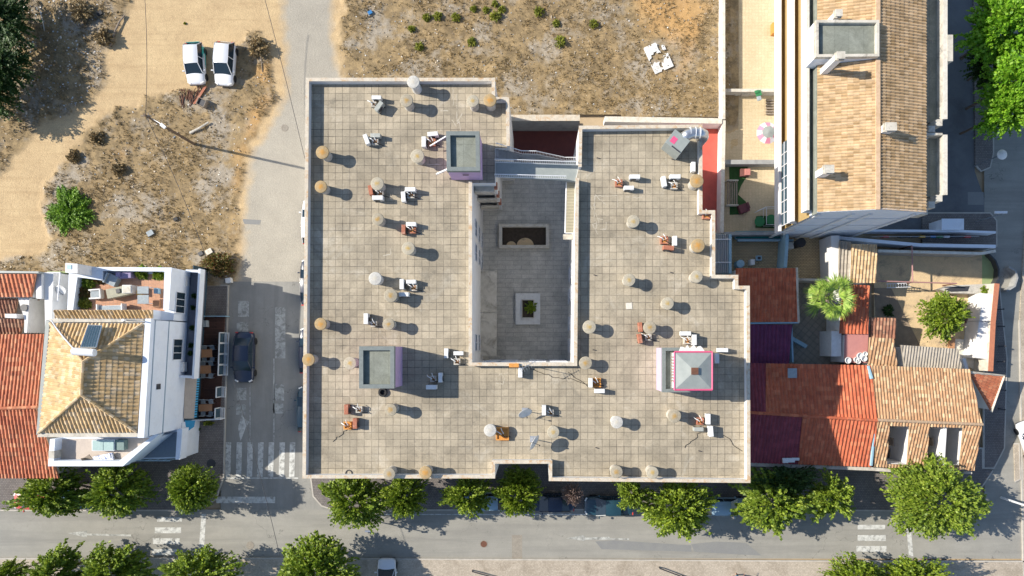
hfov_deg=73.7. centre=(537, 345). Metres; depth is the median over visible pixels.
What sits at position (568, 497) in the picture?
street tree
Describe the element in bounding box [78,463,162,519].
street tree
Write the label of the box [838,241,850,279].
shaded shed
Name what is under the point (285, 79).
overhead wire
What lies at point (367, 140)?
air conditioner
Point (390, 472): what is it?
roof vent
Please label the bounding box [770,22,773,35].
storage box
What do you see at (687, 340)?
pipe curb
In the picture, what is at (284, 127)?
manhole cover
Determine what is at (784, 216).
window
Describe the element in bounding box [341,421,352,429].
pipe curb
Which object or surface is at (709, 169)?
red floor
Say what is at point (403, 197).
air conditioner
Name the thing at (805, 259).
patio
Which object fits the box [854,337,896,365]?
striped tile shed
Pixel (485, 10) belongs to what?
shrub
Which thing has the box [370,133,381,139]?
air conditioner
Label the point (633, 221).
roof vent
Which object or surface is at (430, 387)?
air conditioner
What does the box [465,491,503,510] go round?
parked car
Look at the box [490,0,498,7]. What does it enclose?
shrub
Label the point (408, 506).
street tree
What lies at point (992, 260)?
fence
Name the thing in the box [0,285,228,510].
pavement
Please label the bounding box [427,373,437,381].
pipe curb
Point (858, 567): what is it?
street tree
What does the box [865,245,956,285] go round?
pipe pergola
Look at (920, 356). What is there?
corrugated shed
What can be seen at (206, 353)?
cafe table
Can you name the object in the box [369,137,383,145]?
pipe curb
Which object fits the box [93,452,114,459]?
draped lounger
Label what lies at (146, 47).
overhead wire
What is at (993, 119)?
tall tree
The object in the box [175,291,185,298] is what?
window
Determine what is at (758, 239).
pool box
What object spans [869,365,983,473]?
weathered tile house
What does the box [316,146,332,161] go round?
roof vent
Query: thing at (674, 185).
pipe curb
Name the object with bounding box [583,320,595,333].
roof vent
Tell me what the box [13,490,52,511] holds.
parked car
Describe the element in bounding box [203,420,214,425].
plant bed
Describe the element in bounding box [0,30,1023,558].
road
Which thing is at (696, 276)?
roof vent
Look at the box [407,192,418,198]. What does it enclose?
pipe curb
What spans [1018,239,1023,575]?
pavement
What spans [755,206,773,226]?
hand rail
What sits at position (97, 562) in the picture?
street tree
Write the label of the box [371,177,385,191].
roof vent
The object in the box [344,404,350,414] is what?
air conditioner
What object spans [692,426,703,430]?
air conditioner
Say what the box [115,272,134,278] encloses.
sun lounger
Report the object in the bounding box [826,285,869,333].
red roof annex
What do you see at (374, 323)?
pipe curb
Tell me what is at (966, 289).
boat shaped trough
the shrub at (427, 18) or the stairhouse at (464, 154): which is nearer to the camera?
the stairhouse at (464, 154)
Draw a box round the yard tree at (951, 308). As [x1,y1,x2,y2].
[913,290,975,343]
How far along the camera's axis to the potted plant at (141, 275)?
58.25 m
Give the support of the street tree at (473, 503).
on the pavement at (868, 494)
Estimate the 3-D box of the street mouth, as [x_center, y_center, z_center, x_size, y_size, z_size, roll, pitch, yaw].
[46.725,11.696,64.021,9.717,0.058,11.396,0,90,0]
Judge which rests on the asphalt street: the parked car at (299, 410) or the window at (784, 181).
the parked car at (299, 410)
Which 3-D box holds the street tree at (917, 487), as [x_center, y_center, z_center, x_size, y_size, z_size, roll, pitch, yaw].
[35.394,13.562,60.707,10.259,6.496,8.125,15,90,0]
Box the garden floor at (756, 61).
[724,0,773,231]
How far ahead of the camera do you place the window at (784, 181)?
57.29 m
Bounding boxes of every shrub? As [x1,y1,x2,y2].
[407,25,415,32]
[415,41,423,50]
[422,13,431,21]
[432,11,442,20]
[450,12,460,21]
[467,37,476,46]
[470,5,476,12]
[482,6,489,13]
[489,10,501,21]
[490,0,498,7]
[498,5,505,12]
[533,6,544,16]
[552,19,559,27]
[554,35,565,48]
[589,19,598,29]
[881,304,894,316]
[980,285,988,292]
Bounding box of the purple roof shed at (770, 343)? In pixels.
[750,324,791,363]
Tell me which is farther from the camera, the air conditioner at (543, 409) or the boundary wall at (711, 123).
the boundary wall at (711, 123)
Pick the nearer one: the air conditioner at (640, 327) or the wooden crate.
the air conditioner at (640, 327)
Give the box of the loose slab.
[626,303,631,308]
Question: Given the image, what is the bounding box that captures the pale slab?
[955,339,976,370]
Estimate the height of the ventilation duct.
4.890 m
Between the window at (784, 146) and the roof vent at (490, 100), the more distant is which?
the window at (784, 146)
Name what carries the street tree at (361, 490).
on the pavement at (868, 494)
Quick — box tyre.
[378,388,386,396]
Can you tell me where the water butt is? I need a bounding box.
[788,238,805,249]
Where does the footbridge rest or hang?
on the apartment building at (350, 246)
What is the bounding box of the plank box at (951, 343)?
[948,338,954,348]
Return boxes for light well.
[499,224,548,248]
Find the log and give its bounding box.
[109,15,124,45]
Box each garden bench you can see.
[96,303,126,309]
[725,180,738,206]
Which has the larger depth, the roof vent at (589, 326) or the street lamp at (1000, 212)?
the street lamp at (1000, 212)
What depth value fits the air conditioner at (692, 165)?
52.88 m
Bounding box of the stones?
[3,0,729,276]
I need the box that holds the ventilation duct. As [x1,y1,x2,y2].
[681,127,708,145]
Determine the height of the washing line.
0.026 m
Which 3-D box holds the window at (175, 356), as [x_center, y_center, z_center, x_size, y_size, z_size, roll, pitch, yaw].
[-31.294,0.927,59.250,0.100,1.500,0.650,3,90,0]
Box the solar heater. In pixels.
[51,320,101,355]
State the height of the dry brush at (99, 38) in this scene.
1.249 m
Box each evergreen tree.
[0,0,42,52]
[0,22,39,96]
[0,68,24,121]
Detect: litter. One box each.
[4,0,100,117]
[5,0,729,276]
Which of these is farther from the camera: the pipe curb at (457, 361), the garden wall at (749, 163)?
the garden wall at (749, 163)
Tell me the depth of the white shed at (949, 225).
61.74 m
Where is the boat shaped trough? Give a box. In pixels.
[933,284,986,294]
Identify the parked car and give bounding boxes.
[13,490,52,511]
[182,41,208,85]
[211,41,237,86]
[230,331,257,382]
[294,386,302,431]
[296,327,303,372]
[297,259,303,305]
[299,200,304,243]
[374,557,396,575]
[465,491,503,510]
[531,492,574,514]
[584,495,633,518]
[705,496,744,518]
[1014,420,1023,456]
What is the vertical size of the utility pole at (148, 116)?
8.400 m
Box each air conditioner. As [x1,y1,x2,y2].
[180,362,187,371]
[185,276,189,285]
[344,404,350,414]
[353,418,359,428]
[363,134,371,145]
[364,313,370,323]
[368,185,375,196]
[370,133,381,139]
[372,95,382,101]
[372,195,384,201]
[374,101,384,113]
[399,292,409,297]
[400,279,405,289]
[401,191,407,202]
[402,225,406,234]
[405,187,416,193]
[406,222,416,226]
[406,280,416,283]
[422,136,427,148]
[426,384,437,389]
[427,131,438,138]
[438,373,443,381]
[444,348,449,357]
[454,351,463,355]
[518,367,522,377]
[542,405,545,414]
[588,378,592,386]
[594,388,604,392]
[623,186,633,191]
[629,174,639,180]
[636,334,642,343]
[637,322,642,331]
[659,176,666,187]
[662,245,673,251]
[669,174,680,180]
[671,236,676,246]
[679,331,690,335]
[689,162,695,172]
[690,335,696,344]
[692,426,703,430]
[704,413,710,423]
[706,425,713,436]
[713,353,718,362]
[716,347,727,352]
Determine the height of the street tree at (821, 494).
5.902 m
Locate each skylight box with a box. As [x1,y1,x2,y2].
[92,439,117,450]
[115,439,127,449]
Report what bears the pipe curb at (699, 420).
on the apartment building at (350, 246)
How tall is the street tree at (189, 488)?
6.034 m
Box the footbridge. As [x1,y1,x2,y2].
[494,159,577,181]
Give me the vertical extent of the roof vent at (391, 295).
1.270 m
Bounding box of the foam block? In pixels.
[509,363,518,366]
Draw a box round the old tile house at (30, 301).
[0,271,68,333]
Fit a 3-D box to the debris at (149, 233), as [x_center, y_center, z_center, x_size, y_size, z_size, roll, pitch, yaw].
[-36.142,-10.497,63.711,0.600,0.150,0.480,-30,90,0]
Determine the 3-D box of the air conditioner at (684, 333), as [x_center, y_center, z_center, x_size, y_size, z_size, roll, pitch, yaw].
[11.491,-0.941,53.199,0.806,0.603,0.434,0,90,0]
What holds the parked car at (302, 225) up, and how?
on the terrain at (310, 35)
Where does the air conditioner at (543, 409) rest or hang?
on the apartment building at (350, 246)
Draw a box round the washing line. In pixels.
[895,236,949,236]
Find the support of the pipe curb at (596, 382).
on the apartment building at (350, 246)
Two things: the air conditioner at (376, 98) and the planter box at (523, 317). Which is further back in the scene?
the planter box at (523, 317)
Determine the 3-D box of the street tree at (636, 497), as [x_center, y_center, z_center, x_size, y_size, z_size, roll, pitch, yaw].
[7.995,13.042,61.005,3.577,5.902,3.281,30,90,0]
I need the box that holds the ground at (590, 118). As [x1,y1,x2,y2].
[204,114,1020,559]
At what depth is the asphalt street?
64.00 m
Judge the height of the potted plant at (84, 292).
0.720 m
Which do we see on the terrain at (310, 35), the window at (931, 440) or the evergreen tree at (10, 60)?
the evergreen tree at (10, 60)
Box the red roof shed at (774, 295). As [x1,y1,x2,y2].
[728,267,799,323]
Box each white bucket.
[844,357,851,363]
[856,352,863,358]
[861,355,867,361]
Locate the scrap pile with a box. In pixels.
[179,86,205,106]
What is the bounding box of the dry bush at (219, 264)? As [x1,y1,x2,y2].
[197,252,235,277]
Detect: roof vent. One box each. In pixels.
[302,353,317,365]
[315,181,329,194]
[315,318,329,329]
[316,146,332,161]
[344,357,358,369]
[369,272,383,284]
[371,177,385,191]
[372,213,385,226]
[382,318,395,329]
[383,466,396,479]
[384,289,398,301]
[385,403,398,415]
[400,94,414,110]
[402,242,415,255]
[407,76,421,93]
[411,149,424,164]
[419,465,432,478]
[467,95,478,111]
[484,94,496,110]
[484,424,495,436]
[547,425,559,437]
[579,356,591,369]
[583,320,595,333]
[610,416,622,428]
[610,464,622,477]
[622,274,634,285]
[627,215,639,228]
[643,321,655,333]
[645,465,658,478]
[660,297,673,309]
[666,409,680,422]
[688,174,703,189]
[689,239,704,252]
[689,270,702,282]
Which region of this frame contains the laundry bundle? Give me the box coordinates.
[755,90,761,100]
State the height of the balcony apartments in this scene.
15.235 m
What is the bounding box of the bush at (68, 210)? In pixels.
[44,184,96,236]
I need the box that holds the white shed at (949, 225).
[929,219,963,230]
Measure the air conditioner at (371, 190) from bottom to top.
0.716 m
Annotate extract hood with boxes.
[661,129,689,159]
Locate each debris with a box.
[146,229,153,236]
[205,248,212,254]
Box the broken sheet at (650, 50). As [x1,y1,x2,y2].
[644,43,672,73]
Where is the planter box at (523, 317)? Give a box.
[516,293,539,324]
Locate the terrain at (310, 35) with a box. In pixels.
[0,0,738,285]
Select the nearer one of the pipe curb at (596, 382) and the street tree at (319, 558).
the pipe curb at (596, 382)
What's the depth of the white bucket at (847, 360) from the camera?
60.83 m
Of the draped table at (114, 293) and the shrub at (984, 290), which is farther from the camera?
the shrub at (984, 290)
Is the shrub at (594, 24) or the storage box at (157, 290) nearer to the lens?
the storage box at (157, 290)
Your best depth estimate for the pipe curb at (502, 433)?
53.26 m
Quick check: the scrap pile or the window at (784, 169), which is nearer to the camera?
the window at (784, 169)
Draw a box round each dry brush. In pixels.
[65,149,79,164]
[69,0,95,25]
[89,131,104,144]
[93,26,115,46]
[110,163,125,177]
[247,34,270,60]
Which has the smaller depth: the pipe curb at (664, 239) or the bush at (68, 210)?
the pipe curb at (664, 239)
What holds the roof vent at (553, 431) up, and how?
on the apartment building at (350, 246)
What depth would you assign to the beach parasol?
61.92 m
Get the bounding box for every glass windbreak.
[214,407,224,418]
[215,386,225,397]
[217,332,228,375]
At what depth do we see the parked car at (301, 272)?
62.77 m
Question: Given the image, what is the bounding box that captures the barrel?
[734,260,744,267]
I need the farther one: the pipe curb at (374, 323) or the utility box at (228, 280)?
the utility box at (228, 280)
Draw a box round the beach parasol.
[757,122,773,143]
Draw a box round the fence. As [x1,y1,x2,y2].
[984,254,999,283]
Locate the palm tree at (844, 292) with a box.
[801,273,858,320]
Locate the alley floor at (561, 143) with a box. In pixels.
[513,128,578,160]
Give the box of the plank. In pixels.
[793,337,806,347]
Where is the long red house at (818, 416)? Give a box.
[750,363,894,471]
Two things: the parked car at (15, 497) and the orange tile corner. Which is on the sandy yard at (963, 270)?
the orange tile corner
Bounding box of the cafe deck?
[199,317,224,418]
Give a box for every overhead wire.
[145,5,146,113]
[146,117,205,255]
[231,374,279,555]
[265,1,304,157]
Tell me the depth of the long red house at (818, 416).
59.89 m
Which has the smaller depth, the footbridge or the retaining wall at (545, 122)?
the footbridge
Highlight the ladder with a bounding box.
[887,283,909,287]
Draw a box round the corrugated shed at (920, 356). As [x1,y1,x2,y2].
[895,345,961,368]
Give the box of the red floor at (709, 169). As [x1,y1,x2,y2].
[702,129,717,231]
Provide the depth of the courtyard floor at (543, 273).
63.98 m
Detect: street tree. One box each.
[0,556,38,575]
[1,466,92,517]
[18,538,85,575]
[75,540,159,575]
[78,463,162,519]
[157,543,248,575]
[165,462,219,514]
[276,530,362,575]
[318,478,397,533]
[380,478,429,519]
[436,478,495,518]
[490,478,546,517]
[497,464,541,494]
[560,482,582,506]
[611,482,651,510]
[637,482,720,541]
[728,467,820,540]
[752,465,819,499]
[804,465,855,524]
[817,551,885,575]
[874,554,954,575]
[879,452,993,541]
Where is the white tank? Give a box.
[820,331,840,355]
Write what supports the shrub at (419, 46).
on the terrain at (310, 35)
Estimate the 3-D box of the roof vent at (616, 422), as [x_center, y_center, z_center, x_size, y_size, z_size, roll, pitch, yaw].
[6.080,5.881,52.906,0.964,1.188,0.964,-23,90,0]
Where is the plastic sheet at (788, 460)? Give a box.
[782,458,798,462]
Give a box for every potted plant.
[78,286,90,298]
[78,297,91,309]
[82,278,97,288]
[93,279,104,284]
[134,263,147,279]
[152,266,163,280]
[524,300,536,313]
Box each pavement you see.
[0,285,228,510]
[0,557,1023,575]
[310,447,992,510]
[921,212,996,246]
[973,0,993,171]
[982,285,1007,468]
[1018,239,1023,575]
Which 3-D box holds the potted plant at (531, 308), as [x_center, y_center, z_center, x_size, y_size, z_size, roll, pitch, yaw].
[-0.631,-3.563,63.393,1.297,0.684,1.326,0,90,0]
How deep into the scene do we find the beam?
63.62 m
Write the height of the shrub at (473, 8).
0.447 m
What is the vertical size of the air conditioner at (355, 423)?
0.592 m
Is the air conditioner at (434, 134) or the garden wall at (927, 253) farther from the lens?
the garden wall at (927, 253)
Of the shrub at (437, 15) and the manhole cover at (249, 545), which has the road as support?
the manhole cover at (249, 545)
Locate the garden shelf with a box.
[734,94,749,96]
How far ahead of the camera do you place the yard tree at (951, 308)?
60.55 m
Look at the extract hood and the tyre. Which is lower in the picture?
the tyre
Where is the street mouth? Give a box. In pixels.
[984,410,1020,530]
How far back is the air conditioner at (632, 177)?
52.80 m
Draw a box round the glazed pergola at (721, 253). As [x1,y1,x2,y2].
[715,234,730,272]
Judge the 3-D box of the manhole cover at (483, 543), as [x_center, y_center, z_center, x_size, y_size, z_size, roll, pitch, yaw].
[-5.038,18.594,63.980,0.720,0.013,0.720,0,90,0]
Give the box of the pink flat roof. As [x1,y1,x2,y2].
[831,334,867,362]
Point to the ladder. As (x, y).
(898, 285)
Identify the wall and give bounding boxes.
[195,418,224,420]
[511,115,579,130]
[603,116,721,128]
[716,120,725,233]
[718,0,724,119]
[722,234,731,274]
[723,232,782,236]
[725,89,773,95]
[725,160,773,166]
[777,234,788,267]
[789,328,793,361]
[798,278,828,282]
[819,235,839,283]
[839,236,995,250]
[864,229,995,234]
[877,250,995,256]
[960,358,968,368]
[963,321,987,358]
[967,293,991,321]
[973,283,999,370]
[1001,266,1017,292]
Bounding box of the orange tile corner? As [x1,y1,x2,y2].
[970,371,1004,412]
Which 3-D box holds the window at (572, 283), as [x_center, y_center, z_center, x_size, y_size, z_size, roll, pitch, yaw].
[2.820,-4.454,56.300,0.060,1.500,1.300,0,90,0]
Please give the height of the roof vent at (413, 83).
1.628 m
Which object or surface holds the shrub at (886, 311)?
on the brown earth
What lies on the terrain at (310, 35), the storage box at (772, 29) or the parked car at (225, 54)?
the parked car at (225, 54)
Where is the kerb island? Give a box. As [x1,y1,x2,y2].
[1013,443,1020,481]
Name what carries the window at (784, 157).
in the balcony apartments
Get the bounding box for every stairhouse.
[359,346,401,387]
[446,131,482,179]
[656,345,712,391]
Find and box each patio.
[732,237,788,270]
[789,237,825,278]
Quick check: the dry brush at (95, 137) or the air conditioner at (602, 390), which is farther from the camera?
the dry brush at (95, 137)
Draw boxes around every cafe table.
[198,404,211,411]
[200,365,211,373]
[201,349,212,357]
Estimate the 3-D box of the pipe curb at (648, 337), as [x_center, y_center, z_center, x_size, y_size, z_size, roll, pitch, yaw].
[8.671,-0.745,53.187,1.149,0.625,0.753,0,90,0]
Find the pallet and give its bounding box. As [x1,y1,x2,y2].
[766,100,773,114]
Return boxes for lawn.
[729,167,747,214]
[755,216,773,227]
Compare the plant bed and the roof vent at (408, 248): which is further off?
the plant bed
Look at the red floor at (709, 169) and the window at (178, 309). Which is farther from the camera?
the red floor at (709, 169)
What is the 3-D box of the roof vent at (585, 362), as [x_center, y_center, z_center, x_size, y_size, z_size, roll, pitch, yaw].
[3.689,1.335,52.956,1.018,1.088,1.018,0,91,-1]
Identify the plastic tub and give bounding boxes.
[754,216,764,226]
[767,215,773,223]
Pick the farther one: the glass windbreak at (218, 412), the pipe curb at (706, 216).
the glass windbreak at (218, 412)
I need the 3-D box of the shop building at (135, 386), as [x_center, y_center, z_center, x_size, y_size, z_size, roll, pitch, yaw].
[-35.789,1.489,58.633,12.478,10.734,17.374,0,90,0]
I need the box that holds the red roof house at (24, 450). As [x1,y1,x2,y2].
[0,334,84,478]
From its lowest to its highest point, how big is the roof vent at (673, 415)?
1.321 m
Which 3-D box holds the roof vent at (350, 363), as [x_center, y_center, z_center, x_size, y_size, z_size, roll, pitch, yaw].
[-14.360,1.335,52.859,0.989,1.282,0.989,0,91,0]
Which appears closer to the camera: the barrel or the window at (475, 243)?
the window at (475, 243)
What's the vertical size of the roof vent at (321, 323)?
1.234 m
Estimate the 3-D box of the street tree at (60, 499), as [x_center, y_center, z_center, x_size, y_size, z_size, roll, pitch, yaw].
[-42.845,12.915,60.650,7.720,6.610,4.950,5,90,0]
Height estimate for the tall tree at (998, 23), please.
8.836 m
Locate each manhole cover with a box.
[207,459,215,467]
[246,542,253,548]
[281,124,287,130]
[480,540,487,547]
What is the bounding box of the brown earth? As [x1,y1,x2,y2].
[874,288,919,346]
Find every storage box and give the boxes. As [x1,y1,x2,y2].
[49,449,61,458]
[152,300,160,306]
[154,288,160,293]
[203,320,208,326]
[748,259,754,265]
[755,256,761,260]
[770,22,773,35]
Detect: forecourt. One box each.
[878,0,983,229]
[982,254,993,283]
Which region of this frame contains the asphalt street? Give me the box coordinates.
[221,282,326,508]
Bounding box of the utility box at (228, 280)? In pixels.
[225,278,232,283]
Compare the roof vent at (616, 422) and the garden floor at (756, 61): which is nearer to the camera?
the roof vent at (616, 422)
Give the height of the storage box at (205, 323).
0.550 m
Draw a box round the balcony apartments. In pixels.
[769,0,952,238]
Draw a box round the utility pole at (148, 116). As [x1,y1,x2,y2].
[141,113,195,144]
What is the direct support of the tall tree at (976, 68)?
on the forecourt at (962, 180)
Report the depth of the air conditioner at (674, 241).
52.85 m
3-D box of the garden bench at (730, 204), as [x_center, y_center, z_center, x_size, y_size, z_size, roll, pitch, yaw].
[18.097,-14.202,63.640,1.100,0.600,2.400,0,90,0]
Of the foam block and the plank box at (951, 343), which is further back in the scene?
the plank box at (951, 343)
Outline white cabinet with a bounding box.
[122,285,136,293]
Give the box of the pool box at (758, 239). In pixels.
[735,231,793,241]
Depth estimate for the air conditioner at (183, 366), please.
60.08 m
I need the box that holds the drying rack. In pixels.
[137,286,152,303]
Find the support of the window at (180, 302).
in the shop building at (135, 386)
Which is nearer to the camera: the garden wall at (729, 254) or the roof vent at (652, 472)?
the roof vent at (652, 472)
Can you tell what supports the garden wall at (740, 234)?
on the patio at (745, 252)
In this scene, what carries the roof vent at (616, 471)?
on the apartment building at (350, 246)
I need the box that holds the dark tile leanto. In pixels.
[868,317,895,338]
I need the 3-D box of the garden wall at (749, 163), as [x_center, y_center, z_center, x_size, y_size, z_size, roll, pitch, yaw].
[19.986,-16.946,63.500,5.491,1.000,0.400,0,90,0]
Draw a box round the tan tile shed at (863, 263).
[849,244,876,284]
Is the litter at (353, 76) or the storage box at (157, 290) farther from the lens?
the litter at (353, 76)
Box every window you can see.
[172,346,182,352]
[172,352,181,359]
[173,339,182,345]
[174,305,184,313]
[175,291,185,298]
[175,299,184,306]
[475,218,476,237]
[475,243,476,261]
[475,334,476,350]
[478,225,479,243]
[478,248,479,265]
[478,335,479,350]
[481,231,482,248]
[481,253,482,269]
[569,286,570,301]
[569,315,570,330]
[569,338,570,352]
[571,283,572,299]
[571,313,572,329]
[781,140,786,155]
[781,152,786,167]
[781,164,786,179]
[781,176,786,190]
[781,188,786,202]
[781,200,786,214]
[781,212,786,226]
[888,437,893,445]
[929,437,933,445]
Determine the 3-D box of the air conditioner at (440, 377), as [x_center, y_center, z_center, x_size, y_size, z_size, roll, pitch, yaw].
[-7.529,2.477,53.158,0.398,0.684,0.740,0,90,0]
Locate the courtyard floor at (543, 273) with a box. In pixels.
[483,161,570,359]
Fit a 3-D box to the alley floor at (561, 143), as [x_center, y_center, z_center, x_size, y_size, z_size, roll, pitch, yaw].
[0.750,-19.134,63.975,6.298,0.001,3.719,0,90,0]
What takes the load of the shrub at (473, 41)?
on the terrain at (310, 35)
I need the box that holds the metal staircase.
[495,143,576,163]
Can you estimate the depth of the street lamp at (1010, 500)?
62.32 m
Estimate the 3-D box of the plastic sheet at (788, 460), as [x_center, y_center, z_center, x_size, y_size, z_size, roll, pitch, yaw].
[22.390,10.145,60.375,1.500,0.250,0.475,0,90,0]
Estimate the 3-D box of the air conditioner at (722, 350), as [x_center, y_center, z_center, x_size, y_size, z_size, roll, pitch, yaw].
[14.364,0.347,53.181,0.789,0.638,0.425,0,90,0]
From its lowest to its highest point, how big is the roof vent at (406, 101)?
1.337 m
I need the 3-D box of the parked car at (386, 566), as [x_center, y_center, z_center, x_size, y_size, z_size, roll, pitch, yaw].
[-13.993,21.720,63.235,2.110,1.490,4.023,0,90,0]
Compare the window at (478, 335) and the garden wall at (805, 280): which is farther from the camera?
the garden wall at (805, 280)
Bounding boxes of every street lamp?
[974,150,1006,166]
[975,211,1007,221]
[1000,496,1023,505]
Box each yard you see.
[789,283,845,364]
[874,250,985,371]
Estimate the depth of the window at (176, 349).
59.23 m
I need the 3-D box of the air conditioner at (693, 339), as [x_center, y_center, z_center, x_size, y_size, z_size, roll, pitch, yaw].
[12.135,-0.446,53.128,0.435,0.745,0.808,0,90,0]
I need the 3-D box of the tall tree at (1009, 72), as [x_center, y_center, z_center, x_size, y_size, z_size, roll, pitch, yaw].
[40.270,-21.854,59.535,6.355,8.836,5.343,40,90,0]
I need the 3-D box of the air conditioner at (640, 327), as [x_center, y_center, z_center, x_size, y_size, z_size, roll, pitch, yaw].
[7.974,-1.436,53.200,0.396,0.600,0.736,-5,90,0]
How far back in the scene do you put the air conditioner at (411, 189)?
52.78 m
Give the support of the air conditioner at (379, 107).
on the apartment building at (350, 246)
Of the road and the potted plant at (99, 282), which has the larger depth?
the road
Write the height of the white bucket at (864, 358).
0.280 m
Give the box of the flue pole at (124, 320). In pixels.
[122,318,144,321]
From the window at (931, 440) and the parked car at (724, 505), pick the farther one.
the parked car at (724, 505)
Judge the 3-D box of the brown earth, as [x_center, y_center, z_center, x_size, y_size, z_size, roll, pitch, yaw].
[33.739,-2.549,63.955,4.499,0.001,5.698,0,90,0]
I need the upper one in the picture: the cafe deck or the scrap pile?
the scrap pile
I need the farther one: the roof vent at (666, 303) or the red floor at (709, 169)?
the red floor at (709, 169)
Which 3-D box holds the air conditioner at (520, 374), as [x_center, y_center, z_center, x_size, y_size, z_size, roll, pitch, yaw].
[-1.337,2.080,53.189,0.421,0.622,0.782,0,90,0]
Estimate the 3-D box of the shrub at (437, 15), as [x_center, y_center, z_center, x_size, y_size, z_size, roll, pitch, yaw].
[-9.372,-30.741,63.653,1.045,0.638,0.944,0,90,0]
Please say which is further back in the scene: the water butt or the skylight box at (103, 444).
the water butt
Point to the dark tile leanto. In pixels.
(881, 327)
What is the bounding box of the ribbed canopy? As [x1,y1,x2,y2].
[563,182,574,239]
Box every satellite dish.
[55,285,67,294]
[519,408,531,417]
[530,435,539,449]
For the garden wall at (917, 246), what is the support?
on the sandy yard at (963, 270)
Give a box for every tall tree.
[952,0,1023,72]
[959,49,996,91]
[959,80,1023,139]
[965,49,1023,115]
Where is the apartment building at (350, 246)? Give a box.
[302,78,749,482]
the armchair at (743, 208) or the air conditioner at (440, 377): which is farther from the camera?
the armchair at (743, 208)
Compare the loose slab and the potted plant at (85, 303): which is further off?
the potted plant at (85, 303)
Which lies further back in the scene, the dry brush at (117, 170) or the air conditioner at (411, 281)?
the dry brush at (117, 170)
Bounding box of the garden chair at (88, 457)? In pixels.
[81,454,91,460]
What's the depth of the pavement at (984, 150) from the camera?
63.88 m
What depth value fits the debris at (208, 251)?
63.70 m
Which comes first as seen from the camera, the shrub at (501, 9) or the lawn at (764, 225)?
the shrub at (501, 9)
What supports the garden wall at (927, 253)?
on the sandy yard at (963, 270)
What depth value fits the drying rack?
57.48 m
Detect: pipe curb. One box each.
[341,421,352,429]
[353,404,367,412]
[367,99,376,107]
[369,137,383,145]
[369,318,380,326]
[374,190,388,197]
[406,226,420,233]
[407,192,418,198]
[407,283,421,290]
[426,137,438,146]
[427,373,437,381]
[450,356,464,364]
[496,427,509,439]
[546,407,557,415]
[593,377,603,386]
[612,177,623,186]
[641,333,655,340]
[657,234,671,243]
[669,180,680,189]
[680,336,690,343]
[693,415,703,424]
[702,209,710,219]
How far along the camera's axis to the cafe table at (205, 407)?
62.97 m
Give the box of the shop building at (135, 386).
[36,263,207,465]
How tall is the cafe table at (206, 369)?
0.755 m
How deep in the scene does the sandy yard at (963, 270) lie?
63.97 m
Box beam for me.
[189,122,208,133]
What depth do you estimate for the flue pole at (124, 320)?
53.23 m
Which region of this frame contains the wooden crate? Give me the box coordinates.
[196,97,208,108]
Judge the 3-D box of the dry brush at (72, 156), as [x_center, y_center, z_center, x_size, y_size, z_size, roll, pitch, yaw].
[-43.329,-17.674,63.634,1.424,0.847,1.550,0,90,0]
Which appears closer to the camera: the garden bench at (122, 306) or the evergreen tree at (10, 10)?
the garden bench at (122, 306)
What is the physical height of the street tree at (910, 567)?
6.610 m
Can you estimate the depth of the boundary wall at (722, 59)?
62.63 m
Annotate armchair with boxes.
[102,272,121,286]
[737,202,749,214]
[739,169,749,176]
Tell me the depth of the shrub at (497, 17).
63.58 m
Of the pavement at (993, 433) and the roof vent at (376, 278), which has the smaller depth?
the roof vent at (376, 278)
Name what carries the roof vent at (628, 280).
on the apartment building at (350, 246)
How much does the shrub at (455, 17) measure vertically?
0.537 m
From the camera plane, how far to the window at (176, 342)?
59.26 m
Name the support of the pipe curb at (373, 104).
on the apartment building at (350, 246)
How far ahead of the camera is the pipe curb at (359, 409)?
53.16 m
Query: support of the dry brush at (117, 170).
on the terrain at (310, 35)
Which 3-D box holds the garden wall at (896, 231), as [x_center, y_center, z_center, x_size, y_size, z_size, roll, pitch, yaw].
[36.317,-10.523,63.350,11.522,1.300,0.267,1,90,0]
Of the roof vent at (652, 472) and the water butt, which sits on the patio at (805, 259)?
the water butt
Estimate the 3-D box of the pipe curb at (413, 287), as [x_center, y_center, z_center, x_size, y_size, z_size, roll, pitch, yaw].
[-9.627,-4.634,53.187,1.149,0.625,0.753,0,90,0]
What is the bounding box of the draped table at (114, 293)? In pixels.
[106,286,133,298]
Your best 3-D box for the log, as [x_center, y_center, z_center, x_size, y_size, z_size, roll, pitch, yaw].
[-39.322,-29.453,63.782,0.309,0.232,3.206,25,90,0]

